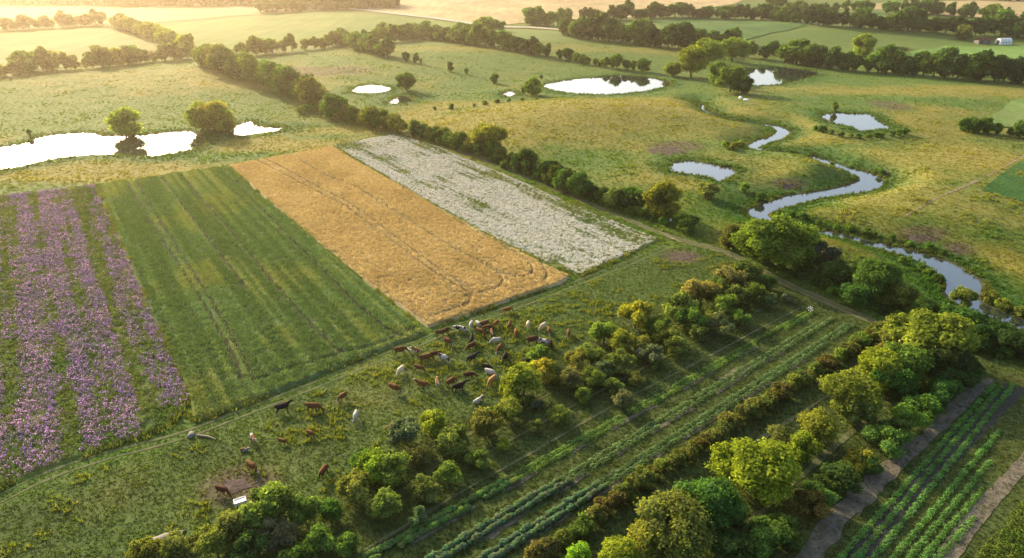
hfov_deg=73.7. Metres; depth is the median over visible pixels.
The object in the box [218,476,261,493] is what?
mud patch
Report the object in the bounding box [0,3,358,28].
pale crop field
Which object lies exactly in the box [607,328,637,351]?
orchard tree
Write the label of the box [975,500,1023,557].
rank herbs
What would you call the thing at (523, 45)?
field tree
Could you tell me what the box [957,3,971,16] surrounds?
field tree
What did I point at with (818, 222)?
bank bush
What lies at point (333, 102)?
hedgerow tree
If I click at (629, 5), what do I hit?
field tree
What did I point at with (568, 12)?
field tree
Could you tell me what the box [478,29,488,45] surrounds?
field tree
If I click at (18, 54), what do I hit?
field tree
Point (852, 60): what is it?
field tree
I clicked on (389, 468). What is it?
orchard tree
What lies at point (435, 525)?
vegetable plant
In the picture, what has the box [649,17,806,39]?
green crop field
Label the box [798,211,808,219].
bank bush
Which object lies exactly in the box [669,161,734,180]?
pond water
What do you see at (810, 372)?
hedge bush
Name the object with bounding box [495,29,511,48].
field tree
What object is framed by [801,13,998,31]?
long crop field
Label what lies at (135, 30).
field tree
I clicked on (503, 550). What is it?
vegetable plant
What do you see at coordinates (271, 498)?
orchard tree
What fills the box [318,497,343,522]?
orchard tree
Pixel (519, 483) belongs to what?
soil strip
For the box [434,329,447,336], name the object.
cow
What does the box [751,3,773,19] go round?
field tree
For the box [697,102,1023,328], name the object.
river water
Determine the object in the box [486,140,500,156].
hedgerow tree
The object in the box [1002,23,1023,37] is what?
field tree
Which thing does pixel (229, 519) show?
orchard tree
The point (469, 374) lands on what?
cow
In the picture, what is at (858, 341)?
hedge bush
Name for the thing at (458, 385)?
cow
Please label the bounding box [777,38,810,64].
field tree
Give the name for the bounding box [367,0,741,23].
stubble field
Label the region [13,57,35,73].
field tree
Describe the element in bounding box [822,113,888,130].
pond water
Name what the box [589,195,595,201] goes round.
hedgerow shrub
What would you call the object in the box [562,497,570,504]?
vegetable plant
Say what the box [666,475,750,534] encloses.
belt tree
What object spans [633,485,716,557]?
belt tree
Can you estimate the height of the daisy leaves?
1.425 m
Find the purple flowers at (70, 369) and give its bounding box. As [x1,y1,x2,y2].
[0,184,188,478]
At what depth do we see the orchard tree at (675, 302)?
122.43 m
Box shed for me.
[973,38,992,43]
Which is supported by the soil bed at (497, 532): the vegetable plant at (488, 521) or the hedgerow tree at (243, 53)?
the vegetable plant at (488, 521)
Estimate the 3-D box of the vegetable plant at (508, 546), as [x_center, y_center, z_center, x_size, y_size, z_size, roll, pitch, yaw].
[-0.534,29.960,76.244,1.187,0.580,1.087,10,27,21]
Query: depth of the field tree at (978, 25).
523.38 m
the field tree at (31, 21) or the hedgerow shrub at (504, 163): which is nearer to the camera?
the hedgerow shrub at (504, 163)
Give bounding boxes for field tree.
[0,17,14,29]
[0,64,7,76]
[1,63,19,75]
[5,50,37,69]
[6,21,18,29]
[7,58,29,74]
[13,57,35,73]
[15,14,29,28]
[15,15,39,28]
[29,46,46,70]
[36,50,61,70]
[37,15,51,27]
[52,10,63,24]
[53,14,76,26]
[58,51,70,69]
[66,54,80,68]
[72,15,84,25]
[79,13,96,25]
[81,58,88,67]
[82,45,113,66]
[83,52,97,67]
[88,8,97,24]
[93,11,105,23]
[106,17,113,24]
[108,47,127,65]
[111,13,126,28]
[113,16,127,30]
[118,17,129,29]
[119,45,131,63]
[126,44,145,64]
[127,17,134,29]
[131,20,141,28]
[132,21,146,35]
[134,48,144,62]
[138,21,163,37]
[143,49,150,61]
[147,50,158,60]
[148,26,161,37]
[153,27,170,43]
[153,30,175,43]
[154,44,171,60]
[158,42,186,59]
[165,30,179,41]
[168,33,195,48]
[169,34,177,42]
[174,46,188,59]
[178,33,193,47]
[181,41,191,57]
[233,42,250,52]
[245,35,263,54]
[259,39,268,53]
[262,38,281,52]
[278,40,286,51]
[282,33,297,50]
[299,38,308,49]
[308,36,318,48]
[317,37,328,48]
[323,34,332,46]
[328,31,338,45]
[333,30,341,44]
[337,27,348,33]
[339,35,347,45]
[345,31,359,48]
[346,33,369,51]
[357,35,367,51]
[361,40,370,52]
[366,34,378,54]
[372,22,386,32]
[373,41,394,56]
[378,26,392,38]
[380,36,395,56]
[389,26,397,41]
[394,29,405,41]
[398,23,412,31]
[402,28,411,40]
[410,31,417,40]
[411,20,430,34]
[418,27,426,39]
[423,29,431,38]
[427,26,434,39]
[432,24,441,40]
[432,29,443,41]
[437,27,451,41]
[445,28,454,41]
[450,24,472,43]
[451,21,465,29]
[457,27,473,44]
[465,33,481,44]
[469,21,488,45]
[471,16,496,29]
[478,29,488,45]
[487,29,498,47]
[493,19,506,30]
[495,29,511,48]
[504,33,513,49]
[508,35,519,49]
[508,37,525,51]
[518,38,532,53]
[522,6,544,24]
[522,7,534,24]
[528,36,538,53]
[529,42,545,55]
[533,5,545,25]
[539,15,553,25]
[541,43,550,56]
[545,11,560,25]
[554,7,565,15]
[555,49,562,58]
[556,14,566,31]
[558,16,567,34]
[561,48,574,59]
[562,7,572,18]
[563,18,575,35]
[568,19,584,37]
[572,16,588,37]
[572,52,580,62]
[578,7,587,17]
[578,17,599,39]
[578,53,585,63]
[582,56,591,63]
[585,12,610,39]
[586,7,594,16]
[591,8,602,15]
[592,58,598,64]
[594,17,620,41]
[596,58,604,65]
[603,57,612,67]
[606,5,620,18]
[610,53,623,67]
[612,23,625,41]
[616,4,630,19]
[620,25,629,42]
[622,0,635,19]
[622,59,630,68]
[624,21,638,43]
[629,60,635,70]
[630,10,640,18]
[630,18,648,45]
[633,9,647,18]
[635,58,651,71]
[644,8,657,17]
[644,21,656,45]
[647,1,664,17]
[648,27,659,46]
[652,30,666,47]
[657,6,667,17]
[658,8,673,16]
[660,23,678,48]
[666,2,689,16]
[667,21,696,48]
[676,20,696,48]
[679,3,690,16]
[685,4,694,16]
[688,31,697,45]
[690,10,698,17]
[695,6,714,17]
[695,28,711,44]
[704,5,713,17]
[704,30,721,41]
[713,5,730,18]
[720,5,740,18]
[723,29,733,37]
[729,28,742,38]
[731,4,740,18]
[738,4,750,18]
[743,3,751,18]
[748,7,760,18]
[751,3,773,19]
[765,0,775,4]
[766,8,771,19]
[771,5,781,19]
[774,43,792,62]
[775,6,786,21]
[775,7,791,21]
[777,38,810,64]
[778,0,786,5]
[784,7,796,21]
[786,2,791,7]
[789,12,798,22]
[791,0,803,10]
[794,12,803,23]
[796,46,809,65]
[798,2,808,10]
[801,43,829,66]
[803,6,817,24]
[814,8,824,25]
[816,49,827,67]
[817,3,825,8]
[817,7,838,25]
[820,46,842,68]
[824,12,839,25]
[832,2,840,9]
[835,52,848,69]
[838,10,849,25]
[841,0,850,9]
[841,14,856,26]
[842,51,862,70]
[850,1,858,11]
[851,7,877,28]
[852,54,864,70]
[857,0,875,8]
[863,60,873,71]
[864,18,876,27]
[865,48,891,72]
[873,15,884,28]
[875,43,903,73]
[877,15,891,29]
[881,0,893,12]
[885,50,909,73]
[886,10,909,30]
[891,0,901,12]
[897,6,930,30]
[898,57,912,73]
[900,0,908,8]
[904,52,926,75]
[907,0,922,8]
[915,16,927,31]
[915,50,933,75]
[919,0,927,8]
[919,21,932,31]
[923,0,945,14]
[928,16,947,31]
[928,46,963,77]
[928,51,946,76]
[936,6,944,14]
[936,17,958,32]
[944,1,957,15]
[950,53,971,78]
[951,24,969,38]
[952,16,968,32]
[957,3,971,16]
[957,26,973,39]
[957,59,984,79]
[957,117,970,130]
[964,116,979,131]
[966,1,978,17]
[966,17,991,35]
[969,48,1009,80]
[972,118,985,133]
[977,5,994,16]
[980,116,997,132]
[982,15,994,34]
[984,3,1003,17]
[989,8,1020,35]
[990,54,1008,80]
[991,122,1004,133]
[992,15,1001,34]
[999,58,1011,81]
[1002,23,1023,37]
[1002,55,1023,84]
[1006,127,1013,135]
[1010,12,1023,35]
[1012,120,1023,137]
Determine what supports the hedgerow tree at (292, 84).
on the ground at (834, 34)
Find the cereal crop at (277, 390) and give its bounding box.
[98,168,423,419]
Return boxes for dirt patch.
[646,146,688,155]
[672,253,696,260]
[780,182,800,188]
[907,234,936,241]
[952,247,964,254]
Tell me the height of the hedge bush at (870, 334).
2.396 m
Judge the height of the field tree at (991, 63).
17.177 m
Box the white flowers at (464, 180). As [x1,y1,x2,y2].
[335,134,654,273]
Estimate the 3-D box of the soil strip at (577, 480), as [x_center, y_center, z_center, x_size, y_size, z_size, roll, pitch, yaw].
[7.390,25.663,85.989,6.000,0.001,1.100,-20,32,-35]
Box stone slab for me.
[153,529,186,539]
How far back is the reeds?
240.19 m
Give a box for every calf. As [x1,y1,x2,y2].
[239,447,249,451]
[278,438,288,444]
[306,429,315,437]
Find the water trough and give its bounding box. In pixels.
[233,496,246,507]
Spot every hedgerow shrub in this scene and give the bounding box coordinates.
[427,136,435,141]
[435,137,442,143]
[448,142,457,148]
[458,145,465,150]
[494,156,501,163]
[499,159,509,167]
[521,167,529,174]
[530,172,541,179]
[561,181,571,192]
[576,191,587,197]
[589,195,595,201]
[636,208,649,216]
[658,216,669,224]
[675,213,700,233]
[696,181,721,198]
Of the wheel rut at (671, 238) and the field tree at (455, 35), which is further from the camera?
the field tree at (455, 35)
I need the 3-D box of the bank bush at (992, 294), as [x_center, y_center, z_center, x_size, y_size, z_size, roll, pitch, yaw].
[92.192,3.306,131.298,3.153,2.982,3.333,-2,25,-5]
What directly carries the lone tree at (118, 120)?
on the ground at (834, 34)
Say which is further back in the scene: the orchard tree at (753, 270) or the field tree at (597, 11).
the field tree at (597, 11)
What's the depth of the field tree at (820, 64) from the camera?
404.59 m
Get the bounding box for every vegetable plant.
[361,551,369,557]
[366,547,376,554]
[377,544,383,550]
[383,541,389,549]
[390,538,395,545]
[397,542,404,548]
[405,533,414,542]
[417,527,425,534]
[427,523,432,530]
[431,522,439,528]
[432,514,438,520]
[441,516,450,523]
[441,551,449,557]
[442,508,449,513]
[442,544,449,550]
[445,505,453,512]
[448,541,455,547]
[453,510,461,516]
[457,533,465,541]
[458,506,465,513]
[459,541,467,549]
[461,498,469,503]
[461,531,469,540]
[469,493,476,499]
[470,533,481,542]
[473,524,482,531]
[476,490,483,497]
[481,487,488,493]
[481,550,488,557]
[482,494,489,499]
[483,518,492,525]
[488,523,495,531]
[491,487,497,494]
[494,512,501,518]
[495,478,503,483]
[497,518,502,525]
[499,483,506,490]
[499,507,507,514]
[499,538,507,546]
[499,547,505,556]
[503,543,512,550]
[504,513,511,520]
[506,505,515,511]
[510,478,516,484]
[510,540,520,547]
[513,500,521,508]
[515,536,522,543]
[518,506,525,513]
[519,527,525,532]
[521,537,527,543]
[523,523,532,530]
[525,502,534,508]
[527,491,534,498]
[529,528,538,537]
[534,496,541,503]
[535,523,541,531]
[537,492,546,499]
[539,485,546,491]
[540,520,547,527]
[544,510,552,517]
[549,514,557,521]
[553,483,562,489]
[555,512,561,519]
[556,504,564,509]
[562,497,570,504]
[564,477,573,484]
[568,503,575,509]
[573,492,581,499]
[578,497,585,504]
[586,493,592,500]
[837,552,845,557]
[855,550,863,557]
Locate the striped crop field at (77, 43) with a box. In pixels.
[0,30,157,68]
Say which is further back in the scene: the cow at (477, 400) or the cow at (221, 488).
the cow at (477, 400)
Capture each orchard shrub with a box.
[328,509,343,524]
[516,393,522,399]
[525,398,531,404]
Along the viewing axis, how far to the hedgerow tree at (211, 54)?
362.33 m
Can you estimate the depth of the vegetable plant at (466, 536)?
77.47 m
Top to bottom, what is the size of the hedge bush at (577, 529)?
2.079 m
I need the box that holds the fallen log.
[197,434,215,438]
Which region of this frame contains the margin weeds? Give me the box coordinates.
[0,133,659,490]
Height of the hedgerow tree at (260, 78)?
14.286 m
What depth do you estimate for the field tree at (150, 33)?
513.34 m
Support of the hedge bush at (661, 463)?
on the ground at (834, 34)
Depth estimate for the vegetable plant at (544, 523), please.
79.24 m
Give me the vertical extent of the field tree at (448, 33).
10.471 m
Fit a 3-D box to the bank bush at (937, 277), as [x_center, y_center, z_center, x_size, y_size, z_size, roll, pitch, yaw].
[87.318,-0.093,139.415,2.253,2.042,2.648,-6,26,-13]
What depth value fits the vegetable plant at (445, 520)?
79.81 m
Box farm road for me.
[349,8,558,29]
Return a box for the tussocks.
[0,253,736,557]
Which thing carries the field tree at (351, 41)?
on the ground at (834, 34)
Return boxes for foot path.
[350,308,799,557]
[438,393,550,449]
[465,308,762,464]
[711,420,867,557]
[754,394,829,442]
[902,156,1023,217]
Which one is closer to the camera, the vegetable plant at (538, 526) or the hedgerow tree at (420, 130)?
the vegetable plant at (538, 526)
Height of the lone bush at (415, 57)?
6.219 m
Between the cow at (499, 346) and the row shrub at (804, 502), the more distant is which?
the cow at (499, 346)
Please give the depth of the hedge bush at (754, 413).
97.34 m
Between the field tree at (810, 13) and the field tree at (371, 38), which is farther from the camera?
the field tree at (810, 13)
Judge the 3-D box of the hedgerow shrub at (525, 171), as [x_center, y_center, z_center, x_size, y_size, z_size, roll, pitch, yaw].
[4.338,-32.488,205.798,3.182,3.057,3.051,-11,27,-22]
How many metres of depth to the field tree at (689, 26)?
456.40 m
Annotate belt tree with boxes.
[565,540,591,557]
[597,534,639,557]
[626,518,664,557]
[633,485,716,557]
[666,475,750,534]
[704,437,804,506]
[717,223,741,248]
[727,212,826,266]
[732,511,747,525]
[766,424,793,447]
[787,429,822,462]
[792,244,823,270]
[796,406,840,445]
[811,240,841,269]
[817,368,884,414]
[819,257,853,288]
[830,394,883,426]
[835,282,875,306]
[845,257,905,298]
[853,346,903,390]
[868,362,918,396]
[875,307,981,365]
[877,326,903,347]
[878,282,922,309]
[883,341,938,387]
[903,297,941,314]
[924,336,980,378]
[934,302,984,324]
[948,285,978,307]
[969,355,982,374]
[972,318,1007,345]
[992,324,1023,355]
[1011,335,1023,359]
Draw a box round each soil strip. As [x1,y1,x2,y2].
[411,505,475,543]
[473,509,530,543]
[502,469,539,492]
[521,512,571,545]
[554,472,588,494]
[571,443,585,452]
[594,477,623,497]
[609,403,657,430]
[615,447,629,455]
[649,407,694,433]
[651,451,664,460]
[680,369,717,389]
[681,413,721,439]
[715,373,747,394]
[737,346,758,357]
[742,380,771,400]
[767,351,783,361]
[790,359,808,368]
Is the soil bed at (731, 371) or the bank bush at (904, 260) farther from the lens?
the bank bush at (904, 260)
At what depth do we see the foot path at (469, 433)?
100.44 m
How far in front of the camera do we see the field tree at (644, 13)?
656.70 m
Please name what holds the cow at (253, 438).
on the ground at (834, 34)
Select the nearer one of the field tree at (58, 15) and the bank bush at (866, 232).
the bank bush at (866, 232)
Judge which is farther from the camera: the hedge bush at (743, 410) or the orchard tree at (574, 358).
the orchard tree at (574, 358)
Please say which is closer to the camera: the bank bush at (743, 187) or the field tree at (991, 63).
the bank bush at (743, 187)
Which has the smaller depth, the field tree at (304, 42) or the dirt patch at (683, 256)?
the dirt patch at (683, 256)
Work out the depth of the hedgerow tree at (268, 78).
321.91 m
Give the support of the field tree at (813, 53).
on the ground at (834, 34)
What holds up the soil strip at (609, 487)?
on the ground at (834, 34)
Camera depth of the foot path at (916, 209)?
183.49 m
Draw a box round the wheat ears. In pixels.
[231,146,567,323]
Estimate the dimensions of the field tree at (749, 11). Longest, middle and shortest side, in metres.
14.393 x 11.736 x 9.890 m
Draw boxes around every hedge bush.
[523,539,544,557]
[538,535,557,557]
[553,526,572,548]
[568,518,588,541]
[577,511,596,532]
[585,503,607,523]
[594,496,615,515]
[607,483,629,509]
[612,481,638,502]
[624,476,640,496]
[628,471,648,489]
[634,464,658,489]
[646,465,661,479]
[653,457,670,470]
[669,447,686,469]
[678,448,690,465]
[679,439,703,459]
[693,435,710,451]
[700,431,715,443]
[706,428,720,441]
[712,420,734,438]
[716,411,740,430]
[734,403,752,422]
[737,413,745,425]
[744,397,766,415]
[746,403,763,418]
[756,395,772,409]
[760,390,778,404]
[767,387,781,400]
[771,381,793,399]
[784,380,796,389]
[785,373,804,388]
[789,370,813,383]
[804,370,817,380]
[808,361,824,374]
[815,354,837,369]
[829,354,838,363]
[832,353,842,363]
[834,347,848,360]
[835,341,856,355]
[848,341,861,352]
[849,332,872,348]
[849,336,864,349]
[863,331,873,340]
[864,328,880,340]
[866,320,882,332]
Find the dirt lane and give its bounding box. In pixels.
[408,131,877,322]
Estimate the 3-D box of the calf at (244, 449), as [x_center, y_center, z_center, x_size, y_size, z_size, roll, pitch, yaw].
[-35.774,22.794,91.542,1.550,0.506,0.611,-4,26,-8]
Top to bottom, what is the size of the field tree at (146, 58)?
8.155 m
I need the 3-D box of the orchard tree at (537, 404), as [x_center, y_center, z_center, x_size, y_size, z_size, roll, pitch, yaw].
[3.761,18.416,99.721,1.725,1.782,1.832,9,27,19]
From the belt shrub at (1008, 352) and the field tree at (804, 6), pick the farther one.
the field tree at (804, 6)
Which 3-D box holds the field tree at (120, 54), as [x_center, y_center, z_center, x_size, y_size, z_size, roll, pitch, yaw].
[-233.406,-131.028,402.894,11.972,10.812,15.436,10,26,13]
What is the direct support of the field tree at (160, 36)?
on the ground at (834, 34)
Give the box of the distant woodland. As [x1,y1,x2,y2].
[0,0,1023,11]
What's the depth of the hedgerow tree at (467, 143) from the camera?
224.97 m
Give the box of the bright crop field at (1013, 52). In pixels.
[909,46,1023,58]
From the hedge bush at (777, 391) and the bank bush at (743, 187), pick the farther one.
the bank bush at (743, 187)
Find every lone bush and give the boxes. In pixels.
[26,129,31,135]
[401,51,409,60]
[412,52,418,62]
[447,61,453,70]
[490,73,498,82]
[833,101,838,110]
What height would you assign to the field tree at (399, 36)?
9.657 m
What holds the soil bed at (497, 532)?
on the soil strip at (515, 518)
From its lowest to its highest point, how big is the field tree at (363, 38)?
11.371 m
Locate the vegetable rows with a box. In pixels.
[509,310,1014,557]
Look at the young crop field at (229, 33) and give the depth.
625.05 m
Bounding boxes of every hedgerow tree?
[191,43,209,59]
[195,43,209,54]
[195,46,211,68]
[201,44,215,69]
[204,43,235,72]
[211,46,233,74]
[222,52,238,78]
[230,55,245,79]
[236,50,261,81]
[239,56,259,82]
[253,59,269,83]
[258,61,281,90]
[264,66,277,89]
[270,64,300,95]
[290,73,313,100]
[294,80,324,97]
[295,74,327,104]
[319,91,348,119]
[329,103,348,119]
[336,104,349,119]
[344,104,360,122]
[355,117,364,124]
[357,107,369,126]
[360,105,379,127]
[373,108,388,128]
[379,114,392,130]
[387,112,408,132]
[408,118,420,136]
[414,123,427,137]
[423,126,431,136]
[430,125,439,137]
[436,126,450,139]
[442,131,452,141]
[447,132,456,141]
[451,131,466,147]
[463,134,474,149]
[470,121,508,147]
[471,140,485,154]
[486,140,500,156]
[492,145,507,160]
[505,151,513,162]
[508,147,539,169]
[531,162,541,172]
[536,160,564,180]
[541,164,560,184]
[552,169,568,188]
[557,167,576,190]
[566,170,594,195]
[586,186,599,198]
[593,186,609,200]
[602,187,623,206]
[618,193,636,211]
[620,186,645,208]
[641,179,684,217]
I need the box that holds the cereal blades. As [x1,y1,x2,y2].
[98,165,421,415]
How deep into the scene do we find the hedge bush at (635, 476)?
84.71 m
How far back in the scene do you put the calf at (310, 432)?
93.88 m
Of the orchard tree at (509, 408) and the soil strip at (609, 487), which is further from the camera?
the orchard tree at (509, 408)
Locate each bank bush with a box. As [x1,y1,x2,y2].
[296,106,304,113]
[300,104,311,111]
[721,140,730,147]
[728,143,736,149]
[738,140,745,147]
[739,182,750,191]
[755,191,766,200]
[788,210,795,215]
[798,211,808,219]
[815,220,822,225]
[817,125,828,131]
[833,224,841,229]
[845,224,855,231]
[862,230,871,236]
[871,230,877,236]
[872,132,879,136]
[876,168,885,174]
[888,130,896,135]
[888,234,895,239]
[896,129,903,134]
[898,256,908,263]
[902,128,909,133]
[906,240,914,246]
[916,263,927,270]
[922,268,935,274]
[925,242,933,249]
[932,273,946,282]
[983,289,1001,301]
[994,297,1013,309]
[1012,305,1023,315]
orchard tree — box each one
[123,535,164,557]
[159,528,205,557]
[193,523,235,556]
[213,508,254,542]
[225,528,269,557]
[232,480,297,529]
[256,515,298,552]
[277,541,317,557]
[284,496,322,525]
[301,522,336,551]
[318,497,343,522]
[333,532,358,557]
[334,467,371,509]
[350,448,371,469]
[354,447,382,484]
[365,486,402,517]
[373,449,411,487]
[384,414,420,447]
[404,473,442,502]
[406,443,428,465]
[407,505,426,524]
[418,409,446,438]
[433,459,463,484]
[434,424,470,458]
[464,448,490,469]
[470,406,503,440]
[492,395,522,423]
[496,437,509,450]
[497,382,516,400]
[499,361,541,394]
[525,344,549,361]
[525,418,543,433]
[530,357,556,383]
[531,400,543,409]
[546,403,572,424]
[556,366,583,387]
[564,348,585,369]
[573,387,590,404]
[575,342,604,362]
[581,365,605,386]
[588,320,619,342]
[590,359,614,377]
[602,377,625,394]
[604,348,637,373]
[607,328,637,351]
[610,388,633,406]
[615,299,654,331]
[628,370,645,385]
[630,334,650,350]
[635,343,664,363]
[645,313,671,342]
[649,357,665,369]
[653,323,680,340]
[661,289,698,319]
[663,335,689,358]
[672,304,707,330]
[680,277,722,303]
[688,323,708,341]
[699,307,713,327]
[706,311,734,334]
[709,275,730,293]
[709,293,737,311]
[712,264,748,287]
[724,283,748,304]
[729,309,753,327]
[732,259,764,283]
[739,282,766,303]
[754,273,779,290]
[762,291,777,307]
[780,291,791,301]
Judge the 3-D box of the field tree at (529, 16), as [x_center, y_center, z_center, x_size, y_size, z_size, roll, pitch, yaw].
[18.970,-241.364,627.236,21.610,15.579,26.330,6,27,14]
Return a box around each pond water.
[0,131,204,168]
[233,122,281,134]
[352,85,390,92]
[389,96,411,103]
[503,92,513,95]
[544,76,668,93]
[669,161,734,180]
[746,68,818,85]
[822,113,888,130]
[896,47,907,50]
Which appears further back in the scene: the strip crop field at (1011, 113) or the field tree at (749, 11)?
the field tree at (749, 11)
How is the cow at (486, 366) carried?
on the ground at (834, 34)
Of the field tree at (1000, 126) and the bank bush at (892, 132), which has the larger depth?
the field tree at (1000, 126)
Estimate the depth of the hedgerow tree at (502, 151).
216.46 m
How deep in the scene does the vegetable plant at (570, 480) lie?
85.73 m
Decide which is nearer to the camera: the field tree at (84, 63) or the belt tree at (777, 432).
the belt tree at (777, 432)
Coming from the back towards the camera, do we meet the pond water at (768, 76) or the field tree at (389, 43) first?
the field tree at (389, 43)
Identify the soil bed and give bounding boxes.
[483,519,516,538]
[718,364,758,378]
[793,385,974,557]
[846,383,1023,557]
[851,377,993,515]
[934,452,1023,557]
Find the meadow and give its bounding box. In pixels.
[0,41,1023,367]
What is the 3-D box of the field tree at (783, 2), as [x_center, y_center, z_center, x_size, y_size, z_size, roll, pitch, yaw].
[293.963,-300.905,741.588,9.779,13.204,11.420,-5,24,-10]
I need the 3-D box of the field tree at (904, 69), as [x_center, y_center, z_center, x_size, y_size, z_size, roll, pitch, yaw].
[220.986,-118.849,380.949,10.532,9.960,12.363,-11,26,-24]
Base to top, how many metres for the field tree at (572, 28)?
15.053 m
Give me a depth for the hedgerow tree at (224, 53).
358.66 m
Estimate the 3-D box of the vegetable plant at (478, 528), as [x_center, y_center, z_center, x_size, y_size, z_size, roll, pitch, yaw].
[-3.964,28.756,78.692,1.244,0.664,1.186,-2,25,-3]
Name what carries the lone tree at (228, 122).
on the ground at (834, 34)
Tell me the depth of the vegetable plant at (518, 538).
77.03 m
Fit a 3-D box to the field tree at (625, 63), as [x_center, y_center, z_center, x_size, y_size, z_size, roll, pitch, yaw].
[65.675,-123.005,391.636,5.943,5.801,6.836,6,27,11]
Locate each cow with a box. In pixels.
[215,485,230,496]
[246,459,259,473]
[250,433,256,444]
[274,399,293,413]
[304,402,323,411]
[318,464,328,480]
[337,391,347,402]
[352,409,358,423]
[388,383,402,393]
[393,346,408,355]
[396,364,404,375]
[409,346,421,354]
[413,378,428,389]
[414,364,425,371]
[419,353,434,362]
[429,351,440,355]
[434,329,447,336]
[435,376,439,386]
[438,353,450,363]
[443,336,452,346]
[445,377,456,387]
[452,379,469,392]
[453,325,463,330]
[459,325,468,333]
[462,371,477,379]
[465,342,475,350]
[466,351,480,362]
[469,332,473,342]
[473,395,483,403]
[476,327,485,336]
[479,320,490,327]
[481,324,493,330]
[481,363,493,369]
[484,368,496,376]
[487,374,495,388]
[489,337,501,343]
[493,320,498,328]
[495,343,502,354]
[502,307,513,313]
[502,352,506,364]
[521,358,530,364]
[526,335,538,343]
[538,322,545,330]
[540,338,550,345]
[548,338,552,349]
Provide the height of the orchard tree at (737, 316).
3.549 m
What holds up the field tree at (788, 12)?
on the ground at (834, 34)
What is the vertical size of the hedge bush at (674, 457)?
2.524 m
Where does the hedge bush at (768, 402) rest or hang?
on the ground at (834, 34)
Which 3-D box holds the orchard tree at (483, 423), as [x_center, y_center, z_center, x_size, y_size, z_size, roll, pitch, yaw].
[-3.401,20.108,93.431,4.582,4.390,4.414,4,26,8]
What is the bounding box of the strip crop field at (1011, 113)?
[989,98,1023,126]
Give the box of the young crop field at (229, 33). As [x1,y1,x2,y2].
[160,12,471,49]
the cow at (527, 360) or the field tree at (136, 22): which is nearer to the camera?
the cow at (527, 360)
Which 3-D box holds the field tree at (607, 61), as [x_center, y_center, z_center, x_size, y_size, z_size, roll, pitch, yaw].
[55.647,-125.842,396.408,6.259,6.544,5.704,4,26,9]
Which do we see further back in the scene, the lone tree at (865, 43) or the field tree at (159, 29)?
the field tree at (159, 29)
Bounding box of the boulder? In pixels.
[187,431,194,437]
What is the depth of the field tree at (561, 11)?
612.84 m
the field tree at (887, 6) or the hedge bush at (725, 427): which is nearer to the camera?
the hedge bush at (725, 427)
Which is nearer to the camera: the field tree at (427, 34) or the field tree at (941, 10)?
the field tree at (427, 34)
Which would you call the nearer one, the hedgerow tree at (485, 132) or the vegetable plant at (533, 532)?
the vegetable plant at (533, 532)
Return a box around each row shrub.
[708,527,762,557]
[743,515,791,557]
[764,511,800,538]
[780,536,803,552]
[784,489,832,519]
[801,479,840,506]
[813,472,843,494]
[819,459,864,493]
[842,447,877,473]
[860,424,908,461]
[860,454,884,475]
[878,416,914,443]
[890,402,933,428]
[902,393,944,421]
[925,377,964,402]
[935,365,983,388]
[977,365,988,378]
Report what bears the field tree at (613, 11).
on the ground at (834, 34)
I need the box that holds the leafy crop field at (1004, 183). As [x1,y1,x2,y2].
[982,159,1023,201]
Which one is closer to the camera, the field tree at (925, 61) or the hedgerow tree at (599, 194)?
the hedgerow tree at (599, 194)
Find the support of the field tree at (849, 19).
on the ground at (834, 34)
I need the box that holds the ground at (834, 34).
[0,0,1023,557]
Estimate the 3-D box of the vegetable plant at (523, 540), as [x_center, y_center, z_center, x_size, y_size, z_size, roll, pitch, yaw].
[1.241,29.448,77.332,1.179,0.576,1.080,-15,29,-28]
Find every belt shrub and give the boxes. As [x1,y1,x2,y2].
[757,256,768,263]
[776,263,785,269]
[827,281,838,294]
[877,305,887,314]
[971,334,993,353]
[993,345,1014,358]
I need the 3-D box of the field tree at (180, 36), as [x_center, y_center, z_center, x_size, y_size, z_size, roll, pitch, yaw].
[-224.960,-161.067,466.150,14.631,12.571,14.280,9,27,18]
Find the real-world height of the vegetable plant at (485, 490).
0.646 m
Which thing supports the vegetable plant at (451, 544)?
on the ground at (834, 34)
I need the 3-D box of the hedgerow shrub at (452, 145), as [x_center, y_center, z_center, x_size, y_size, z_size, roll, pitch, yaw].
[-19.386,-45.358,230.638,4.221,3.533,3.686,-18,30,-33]
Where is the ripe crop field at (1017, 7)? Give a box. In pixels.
[839,0,1023,17]
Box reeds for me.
[1,46,1023,330]
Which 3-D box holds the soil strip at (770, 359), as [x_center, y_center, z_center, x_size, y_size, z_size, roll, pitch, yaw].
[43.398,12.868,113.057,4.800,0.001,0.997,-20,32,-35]
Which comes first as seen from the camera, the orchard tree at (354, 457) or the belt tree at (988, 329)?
the orchard tree at (354, 457)
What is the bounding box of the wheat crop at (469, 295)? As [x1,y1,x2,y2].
[229,147,568,327]
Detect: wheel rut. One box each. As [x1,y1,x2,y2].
[0,246,662,494]
[0,248,668,502]
[406,131,870,322]
[427,137,878,321]
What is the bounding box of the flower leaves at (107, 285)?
[0,185,185,486]
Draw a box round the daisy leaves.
[333,134,655,273]
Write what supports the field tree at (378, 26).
on the ground at (834, 34)
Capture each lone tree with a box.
[103,106,143,135]
[182,100,207,129]
[192,99,229,130]
[213,106,236,131]
[394,72,417,90]
[523,76,541,94]
[663,61,681,75]
[677,44,709,77]
[695,37,727,63]
[708,60,728,85]
[714,65,748,91]
[722,36,752,61]
[730,72,754,94]
[747,40,757,56]
[758,44,770,58]
[767,40,781,54]
[851,33,877,55]
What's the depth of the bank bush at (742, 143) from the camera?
233.08 m
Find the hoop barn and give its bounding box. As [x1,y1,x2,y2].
[994,38,1012,44]

